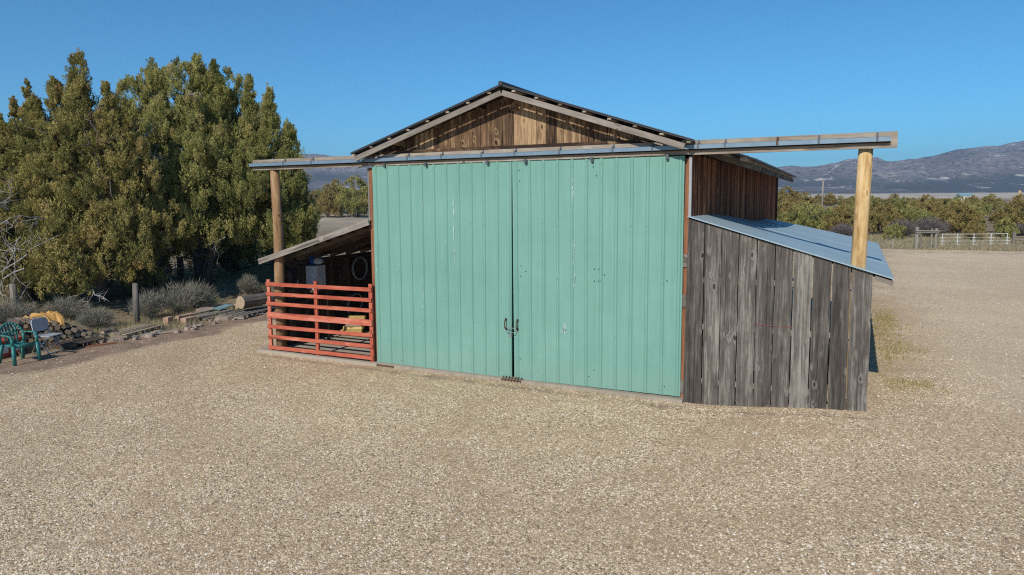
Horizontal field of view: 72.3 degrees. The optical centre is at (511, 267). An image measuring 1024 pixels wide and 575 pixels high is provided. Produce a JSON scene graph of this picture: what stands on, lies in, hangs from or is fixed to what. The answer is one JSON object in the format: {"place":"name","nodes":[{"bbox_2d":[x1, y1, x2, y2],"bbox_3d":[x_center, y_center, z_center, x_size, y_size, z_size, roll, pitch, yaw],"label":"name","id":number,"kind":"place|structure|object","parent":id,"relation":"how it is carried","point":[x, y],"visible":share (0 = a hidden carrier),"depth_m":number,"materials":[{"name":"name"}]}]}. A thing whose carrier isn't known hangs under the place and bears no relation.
{"place":"outdoors","nodes":[
{"label":"outdoors","id":0,"kind":"place"},
{"bbox_2d":[196,307,214,312],"bbox_3d":[-9.443,1.372,21.551,0.558,0.257,0.503,-2,6,-16],"label":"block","id":1,"kind":"object","parent":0,"point":[201,309],"visible":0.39,"depth_m":21.41,"materials":[{"name":"stone"}]},
{"bbox_2d":[347,315,366,318],"bbox_3d":[-4.036,1.290,18.233,0.450,0.075,0.200,0,6,3],"label":"timber offcut","id":2,"kind":"object","parent":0,"point":[358,316],"visible":0.93,"depth_m":18.14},
{"bbox_2d":[0,192,1023,574],"bbox_3d":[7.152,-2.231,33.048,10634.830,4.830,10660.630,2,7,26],"label":"ground","id":3,"kind":"structure","parent":0,"point":[962,272],"depth_m":9.55,"materials":[{"name":"gravel"}]},
{"bbox_2d":[2,336,21,357],"bbox_3d":[-11.691,1.847,16.038,0.440,0.385,0.740,1,6,9],"label":"cooler","id":4,"kind":"object","parent":3,"relation":"on","point":[6,351],"visible":0.39,"depth_m":16.00,"materials":[{"name":"red plastic"}]},
{"bbox_2d":[9,283,19,314],"bbox_3d":[-14.167,0.990,19.959,0.241,1.060,0.196,2,7,26],"label":"fence post","id":5,"kind":"object","parent":3,"relation":"on","point":[13,291],"visible":0.55,"depth_m":19.88,"materials":[{"name":"grey wood"}]},
{"bbox_2d":[0,297,40,323],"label":"sagebrush","id":6,"kind":"object","parent":3,"relation":"on","point":[7,311],"visible":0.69,"depth_m":19.00,"materials":[{"name":"plant"}]},
{"bbox_2d":[0,322,41,365],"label":"resin chair","id":7,"kind":"object","parent":3,"relation":"on","point":[13,344],"visible":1,"depth_m":15.53,"materials":[{"name":"teal plastic"}]},
{"bbox_2d":[0,78,77,303],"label":"juniper tree","id":8,"kind":"object","parent":3,"relation":"on","point":[16,137],"visible":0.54,"depth_m":21.36,"materials":[{"name":"green plant"}]},
{"bbox_2d":[29,317,65,355],"bbox_3d":[-10.817,1.605,16.326,0.499,0.837,0.452,1,6,9],"label":"folding chair","id":9,"kind":"object","parent":3,"relation":"on","point":[39,324],"visible":0.95,"depth_m":16.31,"materials":[{"name":"metal"}]},
{"bbox_2d":[40,293,92,318],"bbox_3d":[-12.694,1.083,19.980,1.413,0.832,1.427,2,7,26],"label":"sagebrush","id":10,"kind":"object","parent":3,"relation":"on","point":[69,309],"visible":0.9,"depth_m":19.88,"materials":[{"name":"plant"}]},
{"bbox_2d":[48,336,106,349],"bbox_3d":[-10.687,1.853,17.258,0.750,0.108,1.000,2,6,21],"label":"pallet","id":11,"kind":"object","parent":3,"relation":"on","point":[69,344],"visible":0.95,"depth_m":17.10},
{"bbox_2d":[65,342,116,349],"bbox_3d":[-10.255,1.920,17.076,1.085,0.042,0.100,-6,8,-41],"label":"plank","id":12,"kind":"object","parent":3,"relation":"on","point":[94,345],"visible":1,"depth_m":17.07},
{"bbox_2d":[69,305,117,328],"bbox_3d":[-11.306,1.340,18.978,1.266,0.785,1.273,2,7,26],"label":"sagebrush","id":13,"kind":"object","parent":3,"relation":"on","point":[88,318],"visible":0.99,"depth_m":18.86,"materials":[{"name":"plant"}]},
{"bbox_2d":[0,47,186,312],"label":"juniper tree","id":14,"kind":"object","parent":3,"relation":"on","point":[113,185],"visible":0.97,"depth_m":21.46,"materials":[{"name":"green plant"}]},
{"bbox_2d":[105,336,130,342],"bbox_3d":[-10.086,1.835,17.876,0.457,0.091,0.800,2,7,26],"label":"flagstone","id":15,"kind":"object","parent":3,"relation":"on","point":[114,339],"visible":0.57,"depth_m":17.67,"materials":[{"name":"stone"}]},
{"bbox_2d":[107,324,163,337],"bbox_3d":[-10.048,1.698,18.651,0.720,0.108,1.350,1,6,13],"label":"pallet","id":16,"kind":"object","parent":3,"relation":"on","point":[144,328],"visible":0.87,"depth_m":18.54,"materials":[{"name":"grey wood"}]},
{"bbox_2d":[132,283,140,324],"bbox_3d":[-10.517,1.105,19.618,0.184,1.324,0.174,2,7,26],"label":"fence post","id":17,"kind":"object","parent":3,"relation":"on","point":[136,307],"visible":0.79,"depth_m":19.56,"materials":[{"name":"grey wood"}]},
{"bbox_2d":[0,262,273,355],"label":"dry grass","id":18,"kind":"structure","parent":3,"relation":"on","point":[174,322],"depth_m":22.69,"materials":[{"name":"plant"}]},
{"bbox_2d":[107,249,172,289],"bbox_3d":[-14.035,-0.251,25.515,3.089,2.795,3.006,-5,8,-40],"label":"juniper tree","id":19,"kind":"object","parent":3,"relation":"on","point":[112,278],"visible":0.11,"depth_m":25.39,"materials":[{"name":"green plant"}]},
{"bbox_2d":[107,251,183,298],"bbox_3d":[-12.329,0.150,23.329,3.155,2.505,2.638,2,7,26],"label":"juniper tree","id":20,"kind":"object","parent":3,"relation":"on","point":[157,279],"visible":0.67,"depth_m":23.15,"materials":[{"name":"green plant"}]},
{"bbox_2d":[125,287,169,319],"bbox_3d":[-10.619,1.031,20.481,1.389,1.060,1.352,2,7,26],"label":"sagebrush","id":21,"kind":"object","parent":3,"relation":"on","point":[150,310],"visible":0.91,"depth_m":20.37,"materials":[{"name":"plant"}]},
{"bbox_2d":[110,167,199,263],"bbox_3d":[-15.049,-2.543,28.077,5.321,6.572,3.562,0,6,3],"label":"juniper tree","id":22,"kind":"object","parent":3,"relation":"on","point":[179,249],"depth_m":28.71,"materials":[{"name":"green plant"}]},
{"bbox_2d":[163,316,172,324],"bbox_3d":[-9.760,1.539,19.869,0.160,0.260,0.220,1,6,9],"label":"timber block","id":23,"kind":"object","parent":3,"relation":"on","point":[166,320],"depth_m":19.77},
{"bbox_2d":[155,280,204,313],"bbox_3d":[-10.200,0.854,21.409,1.680,1.188,1.711,2,7,26],"label":"sagebrush","id":24,"kind":"object","parent":3,"relation":"on","point":[174,306],"visible":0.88,"depth_m":21.36,"materials":[{"name":"plant"}]},
{"bbox_2d":[177,258,184,280],"bbox_3d":[-13.172,0.128,27.828,0.278,1.055,0.275,2,7,26],"label":"fence post","id":25,"kind":"object","parent":3,"relation":"on","point":[180,273],"visible":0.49,"depth_m":27.73,"materials":[{"name":"wood"}]},
{"bbox_2d":[180,316,196,323],"bbox_3d":[-9.339,1.531,20.233,0.200,0.180,0.420,1,6,17],"label":"timber block","id":26,"kind":"object","parent":3,"relation":"on","point":[188,319],"depth_m":20.09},
{"bbox_2d":[182,313,195,317],"bbox_3d":[-9.543,1.480,20.540,0.200,0.200,0.520,2,6,20],"label":"timber block","id":27,"kind":"object","parent":3,"relation":"on","point":[189,314],"depth_m":20.51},
{"bbox_2d":[195,309,216,313],"bbox_3d":[-9.224,1.319,21.261,0.143,0.089,1.502,2,6,25],"label":"plank","id":28,"kind":"object","parent":27,"relation":"on","point":[208,310],"visible":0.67,"depth_m":21.18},
{"bbox_2d":[212,304,232,309],"bbox_3d":[-8.909,1.221,21.572,0.360,0.073,0.564,2,7,26],"label":"tin sheet","id":29,"kind":"object","parent":28,"relation":"on","point":[223,306],"visible":1,"depth_m":21.56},
{"bbox_2d":[177,277,218,307],"bbox_3d":[-9.990,0.791,22.182,1.363,1.174,1.408,2,7,26],"label":"sagebrush","id":30,"kind":"object","parent":3,"relation":"on","point":[206,297],"visible":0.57,"depth_m":22.18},
{"bbox_2d":[99,52,322,286],"bbox_3d":[-11.506,-3.475,25.535,8.017,8.888,7.821,2,7,26],"label":"juniper tree","id":31,"kind":"object","parent":3,"relation":"on","point":[222,143],"visible":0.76,"depth_m":25.39,"materials":[{"name":"green plant"}]},
{"bbox_2d":[203,310,235,319],"bbox_3d":[-8.774,1.441,21.054,0.144,0.102,1.203,2,6,25],"label":"plank","id":32,"kind":"object","parent":3,"relation":"on","point":[214,316],"visible":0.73,"depth_m":20.93,"materials":[{"name":"grey wood"}]},
{"bbox_2d":[194,309,232,319],"bbox_3d":[-9.027,1.401,20.966,0.327,0.097,1.373,3,7,28],"label":"plank","id":33,"kind":"object","parent":32,"relation":"on","point":[213,313],"visible":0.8,"depth_m":20.97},
{"bbox_2d":[214,315,233,320],"bbox_3d":[-8.481,1.491,20.976,0.556,0.140,0.963,2,7,26],"label":"flagstone","id":34,"kind":"object","parent":3,"relation":"on","point":[222,317],"visible":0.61,"depth_m":20.62,"materials":[{"name":"stone"}]},
{"bbox_2d":[186,230,272,275],"bbox_3d":[-11.618,-0.814,29.445,3.930,2.892,2.850,-2,6,-15],"label":"juniper tree","id":35,"kind":"object","parent":3,"relation":"on","point":[235,255],"visible":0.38,"depth_m":29.20,"materials":[{"name":"green plant"}]},
{"bbox_2d":[236,272,259,294],"bbox_3d":[-9.432,0.550,25.034,0.914,0.935,0.893,-5,7,-36],"label":"sagebrush","id":36,"kind":"object","parent":3,"relation":"on","point":[247,285],"visible":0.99,"depth_m":24.93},
{"bbox_2d":[223,305,274,318],"bbox_3d":[-8.034,1.380,21.691,0.750,0.108,1.900,1,6,16],"label":"pallet","id":37,"kind":"object","parent":3,"relation":"on","point":[240,314],"visible":0.74,"depth_m":21.42,"materials":[{"name":"grey wood"}]},
{"bbox_2d":[236,291,274,308],"bbox_3d":[-7.795,0.987,22.121,0.395,0.395,1.870,3,7,31],"label":"fallen log","id":38,"kind":"object","parent":37,"relation":"on","point":[247,301],"visible":0.59,"depth_m":21.52,"materials":[{"name":"wood"}]},
{"bbox_2d":[241,210,273,269],"bbox_3d":[-10.470,-1.302,31.511,3.683,3.340,3.484,2,7,26],"label":"juniper tree","id":39,"kind":"object","parent":3,"relation":"on","point":[269,251],"visible":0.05,"depth_m":31.25,"materials":[{"name":"green plant"}]},
{"bbox_2d":[255,244,329,272],"bbox_3d":[-8.963,-0.694,28.554,2.991,3.258,2.806,2,7,26],"label":"juniper tree","id":40,"kind":"object","parent":3,"relation":"on","point":[293,259],"visible":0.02,"depth_m":28.25,"materials":[{"name":"green plant"}]},
{"bbox_2d":[308,190,320,201],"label":"juniper tree","id":41,"kind":"object","parent":3,"relation":"on","point":[316,195],"visible":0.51,"depth_m":140.06,"materials":[{"name":"green plant"}]},
{"bbox_2d":[315,190,340,216],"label":"juniper tree","id":42,"kind":"object","parent":3,"relation":"on","point":[328,207],"visible":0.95,"depth_m":92.95,"materials":[{"name":"green plant"}]},
{"bbox_2d":[316,178,349,211],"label":"juniper tree","id":43,"kind":"object","parent":3,"relation":"on","point":[333,188],"visible":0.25,"depth_m":102.64,"materials":[{"name":"green plant"}]},
{"bbox_2d":[336,174,368,216],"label":"juniper tree","id":44,"kind":"object","parent":3,"relation":"on","point":[354,202],"visible":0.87,"depth_m":94.50,"materials":[{"name":"green plant"}]},
{"bbox_2d":[257,313,513,366],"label":"concrete slab","id":45,"kind":"structure","parent":3,"relation":"on","point":[341,348],"depth_m":16.27,"materials":[{"name":"concrete"}]},
{"bbox_2d":[303,289,329,338],"bbox_3d":[-4.816,1.169,17.327,0.380,1.268,0.500,2,7,26],"label":"work bench","id":46,"kind":"object","parent":45,"relation":"on","point":[306,291],"visible":0.36,"depth_m":17.28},
{"bbox_2d":[305,264,325,289],"bbox_3d":[-4.831,0.245,17.212,0.340,0.590,0.342,2,7,26],"label":"storage cabinet","id":47,"kind":"object","parent":46,"relation":"on","point":[315,272],"visible":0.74,"depth_m":17.10,"materials":[{"name":"grey metal"}]},
{"bbox_2d":[313,257,323,264],"bbox_3d":[-4.763,-0.154,17.204,0.263,0.194,0.265,2,7,26],"label":"feed sack","id":48,"kind":"object","parent":47,"relation":"on","point":[318,260],"visible":1,"depth_m":17.11,"materials":[{"name":"white plastic"}]},
{"bbox_2d":[265,279,374,361],"bbox_3d":[-4.308,1.145,15.568,2.988,1.700,0.078,2,7,26],"label":"corral panel","id":49,"kind":"object","parent":45,"relation":"on","point":[316,317],"visible":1,"depth_m":15.51,"materials":[{"name":"metal"}]},
{"bbox_2d":[340,329,362,332],"bbox_3d":[-4.153,1.653,18.139,0.550,0.075,0.200,0,6,0],"label":"timber offcut","id":50,"kind":"object","parent":45,"relation":"on","point":[360,331],"visible":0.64,"depth_m":18.04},
{"bbox_2d":[343,325,363,329],"bbox_3d":[-4.105,1.560,18.161,0.500,0.075,0.200,0,6,6],"label":"timber offcut","id":51,"kind":"object","parent":50,"relation":"on","point":[355,327],"visible":0.86,"depth_m":18.07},
{"bbox_2d":[249,81,897,411],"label":"barn","id":52,"kind":"structure","parent":3,"relation":"on","point":[593,251],"depth_m":12.83,"materials":[{"name":"grey wood"}]},
{"bbox_2d":[284,267,297,289],"bbox_3d":[-5.290,0.269,16.613,0.100,0.539,0.539,2,7,26],"label":"tyre tube","id":53,"kind":"object","parent":52,"relation":"attached to","point":[294,273],"visible":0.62,"depth_m":16.68,"materials":[{"name":"black rubber"}]},
{"bbox_2d":[347,293,362,314],"bbox_3d":[-4.213,1.004,18.782,0.159,0.659,0.660,2,7,26],"label":"hose coil","id":54,"kind":"object","parent":52,"relation":"attached to","point":[352,295],"visible":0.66,"depth_m":18.71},
{"bbox_2d":[352,256,367,279],"bbox_3d":[-4.120,0.018,18.977,0.070,0.669,0.669,2,7,26],"label":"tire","id":55,"kind":"object","parent":52,"relation":"attached to","point":[366,269],"visible":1,"depth_m":18.93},
{"bbox_2d":[372,160,512,377],"bbox_3d":[-1.460,0.010,14.100,3.240,4.222,0.146,2,7,26],"label":"sliding door","id":56,"kind":"structure","parent":52,"relation":"in","point":[443,233],"depth_m":14.06,"materials":[{"name":"green paint"}]},
{"bbox_2d":[512,154,684,396],"bbox_3d":[1.458,0.129,12.681,3.230,4.208,0.146,2,7,26],"label":"sliding door","id":57,"kind":"structure","parent":52,"relation":"in","point":[598,243],"depth_m":12.64,"materials":[{"name":"green paint"}]},
{"bbox_2d":[388,366,852,413],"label":"dry grass","id":58,"kind":"structure","parent":3,"relation":"on","point":[623,395],"depth_m":12.62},
{"bbox_2d":[777,198,792,220],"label":"juniper tree","id":59,"kind":"object","parent":3,"relation":"on","point":[781,208],"visible":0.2,"depth_m":66.54,"materials":[{"name":"green plant"}]},
{"bbox_2d":[778,193,795,203],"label":"juniper tree","id":60,"kind":"object","parent":3,"relation":"on","point":[790,199],"visible":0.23,"depth_m":103.62,"materials":[{"name":"green plant"}]},
{"bbox_2d":[778,186,802,198],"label":"juniper tree","id":61,"kind":"object","parent":3,"relation":"on","point":[791,192],"visible":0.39,"depth_m":118.68,"materials":[{"name":"green plant"}]},
{"bbox_2d":[777,200,816,221],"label":"juniper tree","id":62,"kind":"object","parent":3,"relation":"on","point":[796,202],"visible":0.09,"depth_m":66.56,"materials":[{"name":"green plant"}]},
{"bbox_2d":[777,201,826,230],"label":"juniper tree","id":63,"kind":"object","parent":3,"relation":"on","point":[804,218],"visible":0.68,"depth_m":56.47,"materials":[{"name":"green plant"}]},
{"bbox_2d":[794,191,820,205],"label":"juniper tree","id":64,"kind":"object","parent":3,"relation":"on","point":[805,198],"visible":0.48,"depth_m":107.17,"materials":[{"name":"green plant"}]},
{"bbox_2d":[789,201,839,227],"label":"juniper tree","id":65,"kind":"object","parent":3,"relation":"on","point":[830,210],"visible":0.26,"depth_m":65.06,"materials":[{"name":"green plant"}]},
{"bbox_2d":[821,180,823,206],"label":"utility pole","id":66,"kind":"object","parent":3,"relation":"on","point":[822,192],"visible":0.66,"depth_m":99.37,"materials":[{"name":"wood"}]},
{"bbox_2d":[819,192,838,205],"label":"juniper tree","id":67,"kind":"object","parent":3,"relation":"on","point":[832,200],"visible":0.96,"depth_m":134.30,"materials":[{"name":"green plant"}]},
{"bbox_2d":[829,221,852,236],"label":"bare bush","id":68,"kind":"object","parent":3,"relation":"on","point":[843,229],"visible":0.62,"depth_m":51.66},
{"bbox_2d":[813,203,872,231],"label":"juniper tree","id":69,"kind":"object","parent":3,"relation":"on","point":[843,217],"visible":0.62,"depth_m":56.58,"materials":[{"name":"green plant"}]},
{"bbox_2d":[836,198,854,214],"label":"juniper tree","id":70,"kind":"object","parent":3,"relation":"on","point":[845,201],"visible":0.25,"depth_m":97.63,"materials":[{"name":"green plant"}]},
{"bbox_2d":[850,199,883,231],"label":"juniper tree","id":71,"kind":"object","parent":3,"relation":"on","point":[873,204],"visible":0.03,"depth_m":61.03,"materials":[{"name":"green plant"}]},
{"bbox_2d":[870,195,884,206],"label":"juniper tree","id":72,"kind":"object","parent":3,"relation":"on","point":[880,200],"visible":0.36,"depth_m":119.51,"materials":[{"name":"green plant"}]},
{"bbox_2d":[868,202,905,233],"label":"juniper tree","id":73,"kind":"object","parent":3,"relation":"on","point":[887,212],"visible":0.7,"depth_m":56.49,"materials":[{"name":"green plant"}]},
{"bbox_2d":[882,193,900,204],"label":"juniper tree","id":74,"kind":"object","parent":3,"relation":"on","point":[892,197],"visible":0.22,"depth_m":132.11,"materials":[{"name":"green plant"}]},
{"bbox_2d":[881,223,906,238],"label":"juniper tree","id":75,"kind":"object","parent":3,"relation":"on","point":[897,232],"visible":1,"depth_m":50.31,"materials":[{"name":"green plant"}]},
{"bbox_2d":[892,196,912,209],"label":"juniper tree","id":76,"kind":"object","parent":3,"relation":"on","point":[900,203],"visible":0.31,"depth_m":97.33,"materials":[{"name":"green plant"}]},
{"bbox_2d":[887,218,921,237],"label":"bare bush","id":77,"kind":"object","parent":3,"relation":"on","point":[908,225],"visible":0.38,"depth_m":51.69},
{"bbox_2d":[870,288,952,394],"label":"green weeds","id":78,"kind":"object","parent":3,"relation":"on","point":[899,345],"visible":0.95,"depth_m":15.26,"materials":[{"name":"plant"}]},
{"bbox_2d":[891,205,935,232],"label":"juniper tree","id":79,"kind":"object","parent":3,"relation":"on","point":[917,214],"visible":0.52,"depth_m":57.28,"materials":[{"name":"green plant"}]},
{"bbox_2d":[903,194,940,210],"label":"juniper tree","id":80,"kind":"object","parent":3,"relation":"on","point":[924,197],"visible":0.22,"depth_m":87.24,"materials":[{"name":"green plant"}]},
{"bbox_2d":[908,202,942,220],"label":"juniper tree","id":81,"kind":"object","parent":3,"relation":"on","point":[929,208],"visible":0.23,"depth_m":68.35,"materials":[{"name":"green plant"}]},
{"bbox_2d":[914,227,939,248],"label":"timber gate","id":82,"kind":"structure","parent":3,"relation":"on","point":[936,230],"depth_m":42.00,"materials":[{"name":"grey wood"}]},
{"bbox_2d":[910,215,952,236],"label":"bare bush","id":83,"kind":"object","parent":3,"relation":"on","point":[926,224],"visible":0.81,"depth_m":52.59,"materials":[{"name":"plant"}]},
{"bbox_2d":[933,198,955,211],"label":"juniper tree","id":84,"kind":"object","parent":3,"relation":"on","point":[944,201],"visible":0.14,"depth_m":75.37,"materials":[{"name":"green plant"}]},
{"bbox_2d":[868,232,1023,251],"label":"dry grass","id":85,"kind":"structure","parent":3,"relation":"on","point":[911,246],"depth_m":45.73,"materials":[{"name":"plant"}]},
{"bbox_2d":[934,201,963,213],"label":"juniper tree","id":86,"kind":"object","parent":3,"relation":"on","point":[941,206],"visible":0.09,"depth_m":71.48,"materials":[{"name":"green plant"}]},
{"bbox_2d":[933,200,982,233],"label":"juniper tree","id":87,"kind":"object","parent":3,"relation":"on","point":[967,215],"visible":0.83,"depth_m":56.38,"materials":[{"name":"green plant"}]},
{"bbox_2d":[953,195,972,207],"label":"juniper tree","id":88,"kind":"object","parent":3,"relation":"on","point":[962,198],"visible":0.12,"depth_m":89.31,"materials":[{"name":"green plant"}]},
{"bbox_2d":[955,193,971,201],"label":"distant shed","id":89,"kind":"structure","parent":3,"relation":"on","point":[964,195],"depth_m":178.00,"materials":[{"name":"blue paint"}]},
{"bbox_2d":[955,202,986,229],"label":"juniper tree","id":90,"kind":"object","parent":3,"relation":"on","point":[983,222],"visible":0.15,"depth_m":58.91,"materials":[{"name":"green plant"}]},
{"bbox_2d":[940,233,1009,244],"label":"pipe fence","id":91,"kind":"object","parent":3,"relation":"on","point":[991,237],"visible":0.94,"depth_m":44.54,"materials":[{"name":"metal"}]},
{"bbox_2d":[962,221,989,238],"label":"juniper tree","id":92,"kind":"object","parent":3,"relation":"on","point":[978,230],"visible":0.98,"depth_m":49.79,"materials":[{"name":"green plant"}]},
{"bbox_2d":[973,200,994,216],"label":"juniper tree","id":93,"kind":"object","parent":3,"relation":"on","point":[985,207],"visible":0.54,"depth_m":91.95,"materials":[{"name":"green plant"}]},
{"bbox_2d":[980,196,1001,207],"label":"juniper tree","id":94,"kind":"object","parent":3,"relation":"on","point":[992,199],"visible":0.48,"depth_m":128.73,"materials":[{"name":"green plant"}]},
{"bbox_2d":[982,193,1003,209],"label":"juniper tree","id":95,"kind":"object","parent":3,"relation":"on","point":[998,199],"visible":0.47,"depth_m":129.48,"materials":[{"name":"green plant"}]},
{"bbox_2d":[988,198,1023,229],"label":"juniper tree","id":96,"kind":"object","parent":3,"relation":"on","point":[1010,212],"visible":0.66,"depth_m":56.84,"materials":[{"name":"green plant"}]},
{"bbox_2d":[988,193,1023,221],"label":"juniper tree","id":97,"kind":"object","parent":3,"relation":"on","point":[1020,196],"visible":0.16,"depth_m":72.93,"materials":[{"name":"green plant"}]},
{"bbox_2d":[992,217,1020,238],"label":"juniper tree","id":98,"kind":"object","parent":3,"relation":"on","point":[1008,229],"visible":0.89,"depth_m":50.84,"materials":[{"name":"green plant"}]},
{"bbox_2d":[1011,232,1023,244],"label":"rail fence","id":99,"kind":"object","parent":3,"relation":"on","point":[1014,237],"visible":0.79,"depth_m":44.97,"materials":[{"name":"grey wood"}]},
{"bbox_2d":[1012,223,1023,237],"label":"bare bush","id":100,"kind":"object","parent":3,"relation":"on","point":[1019,226],"visible":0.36,"depth_m":51.69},
{"bbox_2d":[0,0,1023,166],"label":"sky","id":101,"kind":"structure","parent":0,"point":[349,75],"materials":[{"name":"blue"}]},
{"bbox_2d":[206,141,1023,196],"bbox_3d":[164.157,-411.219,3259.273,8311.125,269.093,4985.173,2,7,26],"label":"mountain range","id":102,"kind":"structure","parent":0,"point":[992,169],"depth_m":2087.80,"materials":[{"name":"stone"}]},
{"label":"firewood log","id":103,"kind":"object","parent":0,"visible":0},
{"bbox_2d":[7,318,18,323],"bbox_3d":[-11.798,1.280,16.568,0.472,0.151,0.143,5,8,41],"label":"firewood log","id":104,"kind":"object","parent":103,"relation":"on","point":[13,320],"visible":0.74,"depth_m":16.45,"materials":[{"name":"brown wood"}]},
{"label":"firewood log","id":105,"kind":"object","parent":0,"visible":0},
{"bbox_2d":[63,333,73,338],"bbox_3d":[-11.078,1.694,17.477,0.462,0.144,0.140,5,8,41],"label":"firewood log","id":106,"kind":"object","parent":105,"relation":"on","point":[71,336],"visible":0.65,"depth_m":17.34,"materials":[{"name":"brown wood"}]},
{"bbox_2d":[60,328,71,334],"bbox_3d":[-11.102,1.577,17.400,0.521,0.136,0.122,5,8,41],"label":"firewood log","id":107,"kind":"object","parent":106,"relation":"on","point":[67,331],"visible":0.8,"depth_m":17.26,"materials":[{"name":"brown wood"}]},
{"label":"firewood log","id":108,"kind":"object","parent":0,"visible":0},
{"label":"firewood log","id":109,"kind":"object","parent":108,"relation":"on","visible":0},
{"bbox_2d":[52,325,59,329],"bbox_3d":[-11.286,1.455,17.255,0.479,0.154,0.142,5,8,40],"label":"firewood log","id":110,"kind":"object","parent":109,"relation":"on","point":[55,327],"visible":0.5,"depth_m":17.09,"materials":[{"name":"brown wood"}]},
{"bbox_2d":[50,320,56,325],"bbox_3d":[-11.336,1.348,17.204,0.507,0.143,0.140,5,8,41],"label":"firewood log","id":111,"kind":"object","parent":110,"relation":"on","point":[53,322],"visible":0.55,"depth_m":17.03,"materials":[{"name":"brown wood"}]},
{"bbox_2d":[18,311,64,329],"bbox_3d":[-11.469,1.296,17.043,0.503,0.375,0.864,5,8,41],"label":"tarp","id":112,"kind":"object","parent":111,"relation":"on","point":[56,316],"visible":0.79,"depth_m":17.13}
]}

